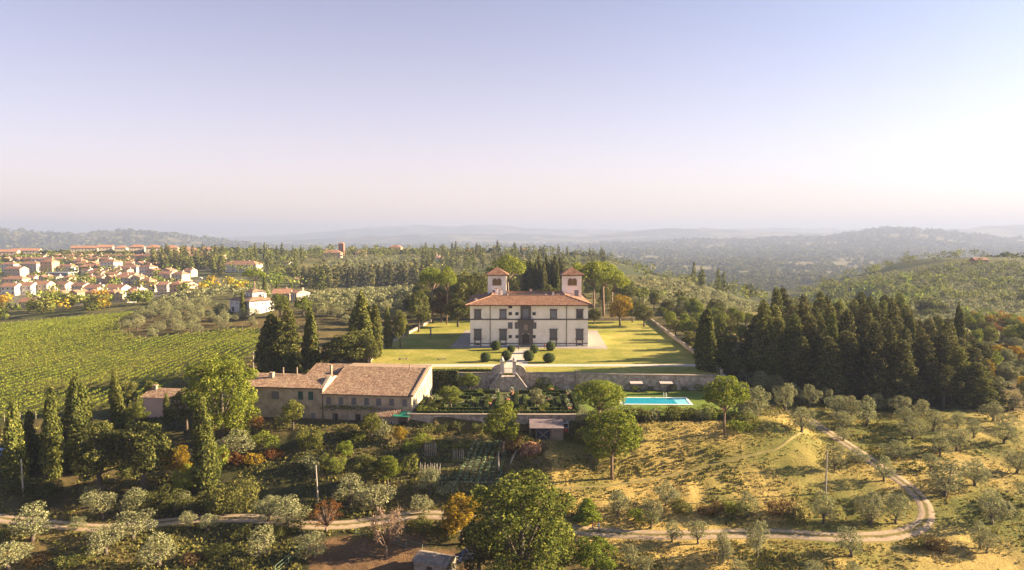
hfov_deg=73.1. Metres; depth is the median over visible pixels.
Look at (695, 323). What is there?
broadleaf tree
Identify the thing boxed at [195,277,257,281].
road
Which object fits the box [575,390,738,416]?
lawn
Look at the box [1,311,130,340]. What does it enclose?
vine row
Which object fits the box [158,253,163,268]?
cypress tree
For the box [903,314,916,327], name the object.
conifer tree
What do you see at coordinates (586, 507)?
shrub
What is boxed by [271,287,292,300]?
house
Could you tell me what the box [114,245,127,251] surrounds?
apartment block
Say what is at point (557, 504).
shrub
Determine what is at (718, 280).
cypress tree
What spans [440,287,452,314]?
broadleaf tree
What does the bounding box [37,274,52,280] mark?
house
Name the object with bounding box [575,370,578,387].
buttress
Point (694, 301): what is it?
broadleaf tree
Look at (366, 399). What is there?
window
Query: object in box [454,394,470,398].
box hedge
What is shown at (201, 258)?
cypress tree
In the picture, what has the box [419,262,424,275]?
cypress tree
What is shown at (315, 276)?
cypress tree
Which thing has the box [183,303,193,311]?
olive tree
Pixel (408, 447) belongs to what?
shrub
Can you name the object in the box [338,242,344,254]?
church tower
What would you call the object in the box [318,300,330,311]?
olive tree
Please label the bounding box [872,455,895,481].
olive tree
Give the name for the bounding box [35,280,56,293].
house
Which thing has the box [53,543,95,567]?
shrub
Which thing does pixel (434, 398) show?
box hedge
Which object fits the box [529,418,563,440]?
cart shed
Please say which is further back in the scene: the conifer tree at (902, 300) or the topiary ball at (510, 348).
the conifer tree at (902, 300)
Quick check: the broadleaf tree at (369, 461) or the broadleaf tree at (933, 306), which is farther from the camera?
the broadleaf tree at (933, 306)
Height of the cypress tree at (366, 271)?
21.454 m
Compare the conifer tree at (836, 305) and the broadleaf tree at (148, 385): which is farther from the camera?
the conifer tree at (836, 305)
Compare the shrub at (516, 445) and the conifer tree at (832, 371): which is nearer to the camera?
the shrub at (516, 445)
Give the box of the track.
[0,419,935,541]
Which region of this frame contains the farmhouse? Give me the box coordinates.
[219,363,432,421]
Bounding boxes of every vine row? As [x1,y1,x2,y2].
[0,311,133,341]
[0,312,109,337]
[0,312,132,343]
[0,313,102,335]
[0,314,93,334]
[0,315,79,333]
[0,315,124,345]
[0,317,64,330]
[0,317,120,347]
[0,318,41,328]
[0,319,117,349]
[0,321,117,351]
[0,322,117,353]
[0,323,120,355]
[0,325,118,356]
[0,327,120,358]
[0,327,227,407]
[0,328,235,413]
[0,329,209,399]
[0,329,219,403]
[0,330,199,396]
[0,331,126,365]
[0,332,130,367]
[0,332,178,389]
[0,332,188,391]
[0,333,132,369]
[0,333,167,385]
[0,335,135,373]
[0,335,157,381]
[0,336,140,376]
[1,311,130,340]
[1,312,114,337]
[1,313,128,344]
[1,314,86,333]
[2,315,72,331]
[2,327,242,421]
[2,328,121,360]
[3,331,122,362]
[3,336,146,378]
[4,311,122,338]
[9,317,57,327]
[19,326,251,415]
[35,326,258,418]
[57,329,258,409]
[90,331,259,402]
[90,333,259,407]
[98,336,257,413]
[129,338,258,401]
[192,341,259,373]
[210,343,260,368]
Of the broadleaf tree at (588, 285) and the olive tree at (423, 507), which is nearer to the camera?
the olive tree at (423, 507)
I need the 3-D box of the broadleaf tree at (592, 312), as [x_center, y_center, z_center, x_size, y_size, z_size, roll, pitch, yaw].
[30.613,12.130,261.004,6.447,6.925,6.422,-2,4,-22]
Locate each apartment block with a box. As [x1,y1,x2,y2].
[0,249,20,255]
[12,248,41,254]
[70,246,97,252]
[98,245,114,252]
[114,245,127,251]
[129,244,145,253]
[145,245,160,253]
[168,245,179,254]
[186,247,196,253]
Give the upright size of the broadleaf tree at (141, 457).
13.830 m
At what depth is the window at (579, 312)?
208.01 m
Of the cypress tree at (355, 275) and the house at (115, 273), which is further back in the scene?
the house at (115, 273)
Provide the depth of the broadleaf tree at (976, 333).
225.66 m
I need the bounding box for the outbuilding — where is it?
[141,384,194,417]
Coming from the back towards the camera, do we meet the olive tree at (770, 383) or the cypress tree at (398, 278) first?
the cypress tree at (398, 278)
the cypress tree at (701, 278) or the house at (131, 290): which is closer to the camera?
the house at (131, 290)
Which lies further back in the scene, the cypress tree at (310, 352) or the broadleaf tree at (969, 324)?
the broadleaf tree at (969, 324)
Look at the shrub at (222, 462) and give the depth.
127.66 m
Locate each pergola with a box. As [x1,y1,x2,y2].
[320,405,346,420]
[346,405,377,421]
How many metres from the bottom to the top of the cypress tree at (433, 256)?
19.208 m
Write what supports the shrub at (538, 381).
on the ground at (360, 550)
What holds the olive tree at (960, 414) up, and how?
on the ground at (360, 550)
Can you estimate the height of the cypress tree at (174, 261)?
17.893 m
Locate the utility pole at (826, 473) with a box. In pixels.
[825,451,827,493]
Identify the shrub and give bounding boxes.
[0,527,21,537]
[14,477,64,502]
[20,551,54,567]
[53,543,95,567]
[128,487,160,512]
[142,483,187,512]
[171,463,198,492]
[176,491,219,513]
[179,551,204,564]
[200,542,231,557]
[203,488,234,514]
[208,475,260,513]
[213,444,229,468]
[220,450,246,465]
[227,556,255,569]
[230,523,253,540]
[243,452,265,464]
[247,414,264,427]
[251,429,272,444]
[260,523,285,538]
[263,436,280,450]
[264,447,284,458]
[272,416,291,427]
[281,519,306,534]
[295,428,324,448]
[300,455,319,472]
[319,452,347,473]
[335,425,357,438]
[348,430,366,442]
[367,526,388,540]
[374,418,390,437]
[398,453,419,472]
[403,440,417,451]
[407,513,433,533]
[409,433,424,448]
[416,423,436,433]
[416,432,432,442]
[417,405,437,410]
[430,401,443,408]
[433,423,450,432]
[434,518,459,542]
[435,480,458,497]
[451,420,466,427]
[470,421,486,433]
[504,433,521,452]
[516,432,534,443]
[535,377,550,389]
[539,383,552,389]
[550,499,574,515]
[563,427,585,438]
[571,498,602,526]
[573,428,586,444]
[587,408,608,418]
[602,405,617,412]
[623,404,645,419]
[627,507,658,523]
[635,407,653,420]
[643,408,660,420]
[649,406,670,419]
[665,404,682,420]
[667,383,676,390]
[667,498,693,515]
[669,405,692,419]
[683,407,699,419]
[692,407,714,420]
[695,500,725,515]
[697,403,717,419]
[705,363,724,374]
[710,407,725,418]
[718,351,747,380]
[718,410,742,420]
[723,501,751,515]
[725,420,754,432]
[729,405,745,418]
[731,411,760,428]
[734,369,754,384]
[738,404,756,417]
[766,498,796,517]
[784,506,805,523]
[904,535,925,550]
[917,534,950,552]
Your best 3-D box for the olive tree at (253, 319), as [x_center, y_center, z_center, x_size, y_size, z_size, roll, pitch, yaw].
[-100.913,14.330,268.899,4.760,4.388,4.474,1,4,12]
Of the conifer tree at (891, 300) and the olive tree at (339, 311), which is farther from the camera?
the olive tree at (339, 311)
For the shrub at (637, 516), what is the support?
on the ground at (360, 550)
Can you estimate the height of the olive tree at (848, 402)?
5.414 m
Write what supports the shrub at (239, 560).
on the ground at (360, 550)
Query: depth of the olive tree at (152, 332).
250.07 m
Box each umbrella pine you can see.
[241,268,266,287]
[419,267,450,321]
[436,266,456,323]
[485,254,526,290]
[507,260,535,288]
[570,262,591,281]
[573,380,626,427]
[579,261,606,315]
[580,409,644,479]
[586,261,620,315]
[598,270,629,317]
[702,375,750,434]
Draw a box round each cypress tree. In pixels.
[0,396,32,487]
[23,410,39,473]
[36,386,66,480]
[60,370,94,475]
[108,368,127,441]
[151,253,155,265]
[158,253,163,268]
[162,393,171,423]
[163,254,168,268]
[172,254,180,269]
[179,252,182,269]
[181,251,186,269]
[188,256,194,267]
[189,393,221,492]
[192,253,199,269]
[199,254,205,268]
[211,256,216,274]
[217,260,223,275]
[239,290,245,313]
[253,310,282,372]
[262,276,266,294]
[265,255,269,270]
[268,250,273,267]
[274,245,279,260]
[280,243,284,257]
[299,248,303,263]
[299,265,306,286]
[299,305,320,373]
[306,266,312,288]
[311,262,319,289]
[317,266,327,289]
[321,260,329,283]
[324,266,332,287]
[331,263,339,287]
[335,262,344,286]
[341,260,350,284]
[344,266,354,287]
[345,289,375,363]
[349,264,358,286]
[356,262,366,285]
[360,260,368,285]
[366,260,375,286]
[367,303,383,357]
[371,264,378,285]
[375,262,383,284]
[382,260,388,284]
[383,305,392,347]
[385,260,394,285]
[393,263,401,284]
[396,261,405,284]
[401,260,407,283]
[406,260,416,284]
[411,259,418,283]
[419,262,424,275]
[420,247,425,264]
[426,250,431,266]
[431,249,434,265]
[440,254,444,269]
[445,250,449,265]
[450,242,453,255]
[450,256,453,270]
[455,248,459,266]
[463,248,468,267]
[475,242,478,257]
[478,245,481,262]
[481,251,485,266]
[523,260,528,290]
[526,258,534,290]
[533,260,538,290]
[536,255,540,276]
[538,263,541,289]
[539,260,547,289]
[545,254,548,270]
[547,262,553,285]
[551,256,556,286]
[553,263,561,290]
[558,257,561,277]
[559,264,564,290]
[599,249,603,260]
[692,262,695,281]
[693,305,718,371]
[698,266,705,288]
[714,268,720,290]
[720,270,726,291]
[822,313,842,394]
[904,312,915,344]
[949,327,958,348]
[953,302,965,342]
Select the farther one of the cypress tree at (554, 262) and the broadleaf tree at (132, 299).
the broadleaf tree at (132, 299)
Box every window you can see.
[270,391,279,399]
[297,391,303,399]
[307,391,313,400]
[310,412,315,418]
[325,396,331,404]
[338,397,343,404]
[350,397,356,405]
[364,397,369,405]
[376,398,381,405]
[388,398,394,406]
[401,398,407,406]
[473,309,481,318]
[473,329,481,339]
[499,309,506,318]
[499,329,507,339]
[508,322,512,328]
[549,309,557,318]
[549,329,557,339]
[575,329,583,339]
[576,309,583,318]
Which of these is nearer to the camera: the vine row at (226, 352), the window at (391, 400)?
the window at (391, 400)
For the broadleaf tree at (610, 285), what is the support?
on the ground at (360, 550)
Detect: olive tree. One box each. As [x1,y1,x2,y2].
[0,540,34,569]
[5,500,51,541]
[66,516,87,529]
[78,485,101,508]
[81,522,124,556]
[83,491,119,519]
[110,508,157,539]
[118,487,150,511]
[122,319,132,328]
[130,318,143,329]
[131,312,140,321]
[134,530,178,566]
[136,306,146,315]
[145,309,158,317]
[147,328,158,336]
[150,321,162,330]
[151,301,159,309]
[153,307,160,316]
[156,320,166,333]
[159,306,172,314]
[160,310,169,319]
[164,318,176,327]
[171,312,181,323]
[171,491,195,509]
[172,323,186,333]
[173,304,183,310]
[174,320,186,328]
[178,510,197,527]
[182,294,188,300]
[182,299,193,308]
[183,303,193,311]
[183,311,192,319]
[185,320,196,331]
[187,314,200,321]
[189,308,196,316]
[190,317,200,327]
[192,324,203,332]
[195,297,207,305]
[195,309,204,319]
[199,513,219,530]
[204,309,214,321]
[213,315,222,326]
[214,303,222,312]
[215,428,254,457]
[216,320,231,327]
[218,308,227,317]
[218,313,231,324]
[220,304,230,312]
[230,312,239,320]
[238,308,246,318]
[246,307,258,316]
[246,316,257,325]
[247,523,276,557]
[251,494,281,520]
[270,494,311,524]
[294,530,328,558]
[311,303,319,313]
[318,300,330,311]
[318,306,329,316]
[331,308,344,319]
[332,473,367,505]
[339,314,349,324]
[355,484,396,510]
[381,300,391,310]
[393,299,402,306]
[396,303,406,311]
[409,494,433,513]
[418,467,439,493]
[447,560,462,569]
[575,406,588,427]
[608,490,629,516]
[619,543,638,568]
[632,555,653,569]
[639,498,662,528]
[654,480,681,505]
[665,519,683,541]
[687,520,708,544]
[716,530,733,563]
[728,557,747,569]
[736,490,758,517]
[743,519,769,556]
[746,385,771,414]
[747,370,774,390]
[763,374,784,394]
[772,382,797,410]
[785,383,802,399]
[787,406,817,432]
[797,383,822,406]
[802,559,822,569]
[810,490,836,523]
[815,387,833,404]
[824,395,848,412]
[824,443,846,471]
[829,409,853,428]
[834,426,850,440]
[835,524,863,557]
[840,560,865,569]
[845,395,859,416]
[845,447,870,462]
[853,395,876,426]
[853,488,883,525]
[868,392,887,409]
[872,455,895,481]
[878,439,912,458]
[881,491,911,523]
[885,395,911,410]
[894,406,921,426]
[897,416,930,438]
[911,399,930,413]
[922,453,939,470]
[924,408,944,430]
[925,457,967,497]
[931,429,954,456]
[943,427,971,450]
[946,410,965,428]
[960,457,991,486]
[965,417,981,437]
[969,520,991,548]
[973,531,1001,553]
[975,489,1016,524]
[977,401,1005,420]
[990,423,1018,443]
[993,412,1023,429]
[997,336,1008,343]
[999,449,1023,473]
[1007,397,1020,409]
[1013,481,1023,501]
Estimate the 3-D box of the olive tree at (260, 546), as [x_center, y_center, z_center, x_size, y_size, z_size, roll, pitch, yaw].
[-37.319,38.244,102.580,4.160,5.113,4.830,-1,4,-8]
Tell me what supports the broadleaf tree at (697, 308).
on the ground at (360, 550)
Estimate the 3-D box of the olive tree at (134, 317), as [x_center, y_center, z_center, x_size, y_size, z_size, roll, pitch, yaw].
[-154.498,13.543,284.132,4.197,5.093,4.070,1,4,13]
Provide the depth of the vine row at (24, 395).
198.44 m
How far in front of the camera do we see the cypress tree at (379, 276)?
560.53 m
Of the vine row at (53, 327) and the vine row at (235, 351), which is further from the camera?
the vine row at (53, 327)
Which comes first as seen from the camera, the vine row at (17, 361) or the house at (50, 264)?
the vine row at (17, 361)
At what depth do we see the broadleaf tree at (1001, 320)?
298.45 m
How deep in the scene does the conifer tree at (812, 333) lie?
172.41 m
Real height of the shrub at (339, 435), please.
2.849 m
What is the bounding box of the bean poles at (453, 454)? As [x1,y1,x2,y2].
[452,448,464,460]
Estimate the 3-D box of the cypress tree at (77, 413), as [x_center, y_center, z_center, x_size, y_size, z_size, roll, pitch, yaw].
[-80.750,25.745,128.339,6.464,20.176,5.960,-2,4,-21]
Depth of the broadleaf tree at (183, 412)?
141.75 m
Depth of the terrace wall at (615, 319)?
272.41 m
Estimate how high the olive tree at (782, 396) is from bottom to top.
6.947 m
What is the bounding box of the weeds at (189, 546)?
[0,355,1023,569]
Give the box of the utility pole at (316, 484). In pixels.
[315,465,318,502]
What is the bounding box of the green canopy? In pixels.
[393,412,411,423]
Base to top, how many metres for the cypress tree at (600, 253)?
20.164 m
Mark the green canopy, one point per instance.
(402, 414)
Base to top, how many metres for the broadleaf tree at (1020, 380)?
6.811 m
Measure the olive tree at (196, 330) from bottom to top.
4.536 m
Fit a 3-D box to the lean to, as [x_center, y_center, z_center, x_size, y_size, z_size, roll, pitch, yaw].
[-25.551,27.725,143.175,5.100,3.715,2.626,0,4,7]
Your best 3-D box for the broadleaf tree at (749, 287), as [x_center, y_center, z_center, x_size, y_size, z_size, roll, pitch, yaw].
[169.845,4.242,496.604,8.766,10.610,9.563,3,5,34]
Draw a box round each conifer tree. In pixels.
[268,321,296,373]
[275,306,310,373]
[714,312,732,364]
[734,315,762,364]
[746,300,779,379]
[755,328,792,385]
[767,315,789,369]
[769,304,782,326]
[770,286,785,311]
[772,313,816,383]
[776,336,818,389]
[777,286,790,311]
[782,312,787,322]
[785,304,797,325]
[786,317,813,359]
[796,300,814,338]
[797,293,809,312]
[801,317,823,383]
[805,335,847,397]
[810,296,831,316]
[811,305,821,315]
[811,312,825,329]
[812,289,824,308]
[814,315,827,345]
[822,295,831,313]
[823,303,839,333]
[833,301,844,319]
[838,310,854,331]
[838,329,864,394]
[839,308,859,390]
[847,338,876,395]
[848,299,860,316]
[853,302,873,348]
[854,320,895,400]
[855,290,866,309]
[862,294,875,309]
[863,319,909,395]
[871,306,884,345]
[878,292,892,309]
[878,299,887,320]
[883,303,904,334]
[883,339,934,401]
[887,298,899,321]
[889,326,922,390]
[894,291,910,315]
[900,305,909,322]
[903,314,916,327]
[911,332,939,396]
[912,327,927,360]
[916,320,923,326]
[920,317,938,345]
[921,330,958,396]
[931,327,960,366]
[933,314,943,327]
[933,345,981,404]
[934,316,943,329]
[939,322,957,338]
[944,317,952,327]
[947,361,1006,407]
[957,337,972,357]
[965,346,1004,391]
[966,330,975,341]
[969,339,978,345]
[971,365,1006,398]
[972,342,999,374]
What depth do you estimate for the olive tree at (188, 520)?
110.86 m
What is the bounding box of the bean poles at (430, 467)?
[418,462,440,476]
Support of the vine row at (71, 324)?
on the ground at (360, 550)
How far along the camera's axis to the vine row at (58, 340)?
240.77 m
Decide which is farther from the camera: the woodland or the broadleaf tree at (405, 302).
the woodland
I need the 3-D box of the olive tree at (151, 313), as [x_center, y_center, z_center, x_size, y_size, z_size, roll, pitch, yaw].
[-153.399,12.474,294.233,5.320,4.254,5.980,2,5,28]
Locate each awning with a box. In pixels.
[629,381,642,389]
[659,381,672,391]
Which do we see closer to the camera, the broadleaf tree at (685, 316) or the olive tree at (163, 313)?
the broadleaf tree at (685, 316)
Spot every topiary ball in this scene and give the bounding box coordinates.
[479,352,490,361]
[490,340,500,349]
[500,350,511,359]
[506,345,514,352]
[522,349,535,360]
[529,344,538,352]
[542,352,555,362]
[546,340,555,350]
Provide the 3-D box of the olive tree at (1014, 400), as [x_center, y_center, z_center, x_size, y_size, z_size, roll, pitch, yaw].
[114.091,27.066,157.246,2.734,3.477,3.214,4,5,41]
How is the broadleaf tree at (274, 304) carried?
on the ground at (360, 550)
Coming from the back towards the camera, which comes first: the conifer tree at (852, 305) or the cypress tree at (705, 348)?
the conifer tree at (852, 305)
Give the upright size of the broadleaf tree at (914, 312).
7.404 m
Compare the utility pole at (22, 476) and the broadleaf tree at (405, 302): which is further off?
the broadleaf tree at (405, 302)
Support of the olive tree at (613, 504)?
on the ground at (360, 550)
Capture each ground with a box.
[0,224,1023,569]
[412,389,581,412]
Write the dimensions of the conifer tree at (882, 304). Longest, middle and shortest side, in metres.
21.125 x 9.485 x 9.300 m
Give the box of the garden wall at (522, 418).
[407,413,585,423]
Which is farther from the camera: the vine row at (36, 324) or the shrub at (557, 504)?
the vine row at (36, 324)
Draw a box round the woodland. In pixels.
[0,243,1023,319]
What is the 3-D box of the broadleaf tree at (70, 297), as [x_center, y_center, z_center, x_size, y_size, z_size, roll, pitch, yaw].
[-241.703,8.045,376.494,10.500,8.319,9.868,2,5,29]
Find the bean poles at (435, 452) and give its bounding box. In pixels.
[424,442,437,455]
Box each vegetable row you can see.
[436,443,469,447]
[438,440,472,443]
[439,448,468,451]
[454,440,476,483]
[461,442,481,483]
[467,440,487,482]
[475,441,491,483]
[482,440,498,483]
[489,440,500,483]
[496,442,507,482]
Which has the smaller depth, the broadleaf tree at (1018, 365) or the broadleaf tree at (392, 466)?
the broadleaf tree at (392, 466)
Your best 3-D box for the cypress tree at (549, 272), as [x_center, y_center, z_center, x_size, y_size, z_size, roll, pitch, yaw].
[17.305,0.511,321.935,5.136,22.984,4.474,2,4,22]
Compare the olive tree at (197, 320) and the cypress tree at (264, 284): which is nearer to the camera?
the olive tree at (197, 320)
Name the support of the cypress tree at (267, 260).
on the ground at (360, 550)
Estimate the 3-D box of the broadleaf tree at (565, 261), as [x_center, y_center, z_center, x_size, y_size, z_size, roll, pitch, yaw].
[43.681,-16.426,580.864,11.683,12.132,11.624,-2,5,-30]
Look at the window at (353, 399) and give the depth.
145.54 m
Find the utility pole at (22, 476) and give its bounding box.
[20,458,24,497]
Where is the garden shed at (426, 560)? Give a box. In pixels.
[412,550,457,569]
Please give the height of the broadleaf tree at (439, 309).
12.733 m
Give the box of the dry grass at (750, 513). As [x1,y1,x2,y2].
[532,409,1023,569]
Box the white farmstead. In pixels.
[228,288,274,314]
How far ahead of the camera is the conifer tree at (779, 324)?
175.59 m
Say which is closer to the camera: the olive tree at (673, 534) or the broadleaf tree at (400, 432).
the olive tree at (673, 534)
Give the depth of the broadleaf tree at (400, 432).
134.49 m
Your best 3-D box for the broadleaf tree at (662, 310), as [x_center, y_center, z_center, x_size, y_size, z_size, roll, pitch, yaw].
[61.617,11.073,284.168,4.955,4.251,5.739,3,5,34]
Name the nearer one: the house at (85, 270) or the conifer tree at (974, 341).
the conifer tree at (974, 341)
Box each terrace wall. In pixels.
[368,319,431,362]
[588,318,649,320]
[651,318,722,374]
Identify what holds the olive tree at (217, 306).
on the ground at (360, 550)
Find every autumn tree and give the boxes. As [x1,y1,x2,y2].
[307,500,343,532]
[369,505,404,556]
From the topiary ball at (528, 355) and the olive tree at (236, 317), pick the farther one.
the olive tree at (236, 317)
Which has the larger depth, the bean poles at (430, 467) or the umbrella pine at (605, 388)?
the umbrella pine at (605, 388)
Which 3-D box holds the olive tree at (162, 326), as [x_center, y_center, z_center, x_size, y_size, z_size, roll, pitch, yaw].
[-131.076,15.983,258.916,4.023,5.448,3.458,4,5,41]
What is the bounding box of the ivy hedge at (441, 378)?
[432,368,458,389]
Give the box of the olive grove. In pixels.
[159,254,1023,340]
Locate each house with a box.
[0,261,18,271]
[0,282,21,295]
[1,275,31,284]
[3,265,29,276]
[13,256,22,261]
[17,296,39,307]
[19,261,39,272]
[19,281,36,294]
[23,256,31,261]
[27,274,38,281]
[31,256,44,261]
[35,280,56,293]
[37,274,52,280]
[39,258,58,272]
[46,272,76,275]
[51,274,63,281]
[54,256,65,264]
[55,288,69,295]
[56,263,78,271]
[56,280,73,290]
[62,274,75,282]
[65,256,75,263]
[68,288,87,295]
[70,281,90,290]
[71,258,87,263]
[75,260,87,269]
[79,263,99,268]
[80,267,92,275]
[83,283,104,290]
[85,288,98,296]
[88,256,99,261]
[88,270,105,275]
[95,274,106,283]
[99,256,113,261]
[100,258,122,268]
[103,271,121,274]
[104,274,116,283]
[104,283,131,295]
[108,288,123,300]
[114,274,132,283]
[118,264,138,272]
[120,271,140,275]
[121,256,133,260]
[122,267,134,271]
[126,287,143,300]
[127,285,148,297]
[129,274,145,283]
[131,253,143,260]
[134,260,146,265]
[139,263,157,275]
[139,277,155,286]
[143,280,158,291]
[145,267,160,276]
[156,280,172,292]
[158,270,174,279]
[161,267,176,271]
[169,279,181,292]
[171,270,189,280]
[181,280,198,292]
[184,267,197,276]
[224,260,262,272]
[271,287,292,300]
[289,288,311,300]
[323,250,342,257]
[389,245,402,252]
[968,257,988,263]
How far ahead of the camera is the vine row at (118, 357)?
202.98 m
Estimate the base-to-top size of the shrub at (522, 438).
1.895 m
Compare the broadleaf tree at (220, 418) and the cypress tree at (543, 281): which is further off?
the cypress tree at (543, 281)
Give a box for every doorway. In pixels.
[332,413,338,419]
[354,413,361,419]
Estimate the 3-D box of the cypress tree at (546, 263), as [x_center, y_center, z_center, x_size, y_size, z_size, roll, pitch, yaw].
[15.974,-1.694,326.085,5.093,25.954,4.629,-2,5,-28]
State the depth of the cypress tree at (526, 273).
324.01 m
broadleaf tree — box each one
[0,294,8,306]
[0,302,8,313]
[25,300,37,310]
[27,297,51,312]
[41,290,57,304]
[57,420,134,492]
[58,292,77,306]
[83,301,103,310]
[89,293,110,306]
[91,289,109,300]
[113,421,178,490]
[120,380,139,410]
[126,403,150,424]
[129,294,149,301]
[132,289,153,301]
[142,380,159,401]
[160,444,192,479]
[165,387,200,430]
[181,351,261,444]
[189,383,213,413]
[268,293,289,316]
[280,399,304,430]
[285,265,300,277]
[293,295,313,315]
[320,341,343,362]
[323,329,368,363]
[337,440,353,461]
[352,454,379,485]
[357,334,382,362]
[357,412,381,437]
[374,455,402,485]
[391,426,407,443]
[392,309,410,347]
[401,295,413,315]
[407,289,430,331]
[412,281,423,292]
[414,282,431,294]
[418,288,434,298]
[421,296,435,314]
[428,282,437,296]
[428,292,451,321]
[433,283,445,295]
[438,385,462,406]
[439,492,481,544]
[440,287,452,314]
[442,298,469,326]
[444,270,480,319]
[458,372,480,389]
[458,519,502,569]
[463,272,487,299]
[465,468,578,569]
[483,400,519,455]
[506,280,519,290]
[529,388,545,406]
[537,518,574,569]
[545,284,557,290]
[557,259,569,268]
[570,535,617,569]
[583,278,591,291]
[587,279,599,298]
[588,308,601,323]
[596,283,611,304]
[600,282,614,307]
[608,294,632,325]
[613,281,633,293]
[616,283,637,299]
[625,300,640,321]
[633,287,649,300]
[633,303,654,326]
[640,289,655,301]
[649,292,659,309]
[655,307,667,315]
[660,299,674,312]
[665,311,676,330]
[666,320,682,334]
[670,308,687,316]
[673,291,686,299]
[674,296,688,304]
[679,313,690,321]
[679,319,694,334]
[680,331,695,346]
[682,300,694,314]
[688,297,699,307]
[689,312,700,320]
[690,319,698,330]
[691,305,703,314]
[694,302,704,310]
[707,299,723,308]
[712,306,726,312]
[712,310,721,318]
[713,314,725,326]
[724,312,737,323]
[724,318,736,333]
[725,334,738,347]
[727,307,736,316]
[732,310,746,323]
[734,324,747,345]
[741,313,753,325]
[743,284,753,297]
[786,298,794,308]
[909,308,919,317]
[914,299,926,312]
[917,299,935,312]
[920,308,940,316]
[924,363,964,406]
[927,301,941,311]
[935,303,950,313]
[962,314,977,332]
[968,329,984,341]
[972,312,984,326]
[974,319,995,332]
[981,326,998,349]
[981,341,999,348]
[984,315,998,325]
[984,359,995,375]
[989,344,1011,356]
[989,350,1003,367]
[992,323,1002,331]
[993,376,1011,390]
[995,362,1016,378]
[995,365,1020,382]
[996,314,1012,326]
[999,348,1017,361]
[1001,318,1017,327]
[1002,324,1021,344]
[1003,361,1023,371]
[1004,337,1023,347]
[1008,346,1023,358]
[1010,319,1023,327]
[1011,316,1023,322]
[1012,358,1023,365]
[1016,293,1023,300]
[1016,323,1023,341]
[1016,376,1023,388]
[1016,380,1023,396]
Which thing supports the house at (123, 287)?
on the ground at (360, 550)
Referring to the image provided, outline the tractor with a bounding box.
[563,421,570,434]
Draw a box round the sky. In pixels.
[0,0,1023,237]
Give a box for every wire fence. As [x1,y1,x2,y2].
[275,541,310,569]
[356,526,437,551]
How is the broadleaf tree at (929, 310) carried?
on the ground at (360, 550)
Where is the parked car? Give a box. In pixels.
[454,548,473,563]
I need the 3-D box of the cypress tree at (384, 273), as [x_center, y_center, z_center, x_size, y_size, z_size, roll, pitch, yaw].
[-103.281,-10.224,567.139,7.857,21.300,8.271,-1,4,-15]
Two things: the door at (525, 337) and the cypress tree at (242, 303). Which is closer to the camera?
the door at (525, 337)
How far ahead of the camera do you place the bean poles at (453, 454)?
130.30 m
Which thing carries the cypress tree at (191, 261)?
on the ground at (360, 550)
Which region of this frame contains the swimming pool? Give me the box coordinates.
[620,397,692,404]
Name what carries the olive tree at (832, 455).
on the ground at (360, 550)
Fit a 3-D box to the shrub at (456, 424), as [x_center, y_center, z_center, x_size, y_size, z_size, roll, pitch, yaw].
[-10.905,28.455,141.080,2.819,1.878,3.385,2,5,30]
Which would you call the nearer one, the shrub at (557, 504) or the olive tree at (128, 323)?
the shrub at (557, 504)
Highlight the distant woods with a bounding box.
[0,225,1023,291]
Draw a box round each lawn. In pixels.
[371,321,718,374]
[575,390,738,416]
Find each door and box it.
[522,334,528,344]
[537,429,549,439]
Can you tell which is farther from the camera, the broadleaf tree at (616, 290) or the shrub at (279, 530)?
the broadleaf tree at (616, 290)
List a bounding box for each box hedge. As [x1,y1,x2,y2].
[416,394,427,412]
[420,409,491,412]
[429,394,437,409]
[432,389,495,393]
[434,406,481,409]
[448,392,484,396]
[448,403,469,406]
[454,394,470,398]
[458,368,490,371]
[474,396,478,406]
[484,394,489,409]
[494,391,499,409]
[514,391,518,411]
[518,389,568,393]
[519,410,575,412]
[522,393,527,409]
[528,391,559,396]
[529,406,564,409]
[555,396,560,406]
[562,393,570,409]
[569,391,579,412]
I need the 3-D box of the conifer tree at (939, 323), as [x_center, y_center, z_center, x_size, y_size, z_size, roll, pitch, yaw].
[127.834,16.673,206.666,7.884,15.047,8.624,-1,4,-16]
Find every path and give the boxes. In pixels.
[427,364,695,366]
[451,330,607,348]
[504,349,527,372]
[556,431,808,489]
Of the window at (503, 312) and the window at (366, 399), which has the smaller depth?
the window at (366, 399)
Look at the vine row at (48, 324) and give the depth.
288.75 m
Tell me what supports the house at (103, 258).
on the ground at (360, 550)
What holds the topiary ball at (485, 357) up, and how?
on the lawn at (633, 342)
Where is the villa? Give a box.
[465,266,592,346]
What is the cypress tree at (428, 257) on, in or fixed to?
on the ground at (360, 550)
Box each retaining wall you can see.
[458,371,490,388]
[523,372,721,390]
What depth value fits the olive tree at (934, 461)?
126.57 m
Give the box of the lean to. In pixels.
[377,408,401,424]
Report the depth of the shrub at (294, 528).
109.10 m
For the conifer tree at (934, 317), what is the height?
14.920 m
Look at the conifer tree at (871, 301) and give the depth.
225.19 m
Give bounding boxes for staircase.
[487,356,528,388]
[489,373,526,391]
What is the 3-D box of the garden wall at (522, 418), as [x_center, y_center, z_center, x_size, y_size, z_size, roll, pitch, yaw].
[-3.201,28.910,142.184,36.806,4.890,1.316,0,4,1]
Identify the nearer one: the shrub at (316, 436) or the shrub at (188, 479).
the shrub at (188, 479)
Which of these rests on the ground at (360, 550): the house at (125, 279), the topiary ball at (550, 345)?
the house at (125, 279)
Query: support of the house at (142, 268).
on the ground at (360, 550)
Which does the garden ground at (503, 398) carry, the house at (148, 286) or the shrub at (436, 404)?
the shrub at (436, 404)
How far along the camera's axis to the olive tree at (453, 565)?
98.26 m
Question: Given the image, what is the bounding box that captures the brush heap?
[519,441,541,457]
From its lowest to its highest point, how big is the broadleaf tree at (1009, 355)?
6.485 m

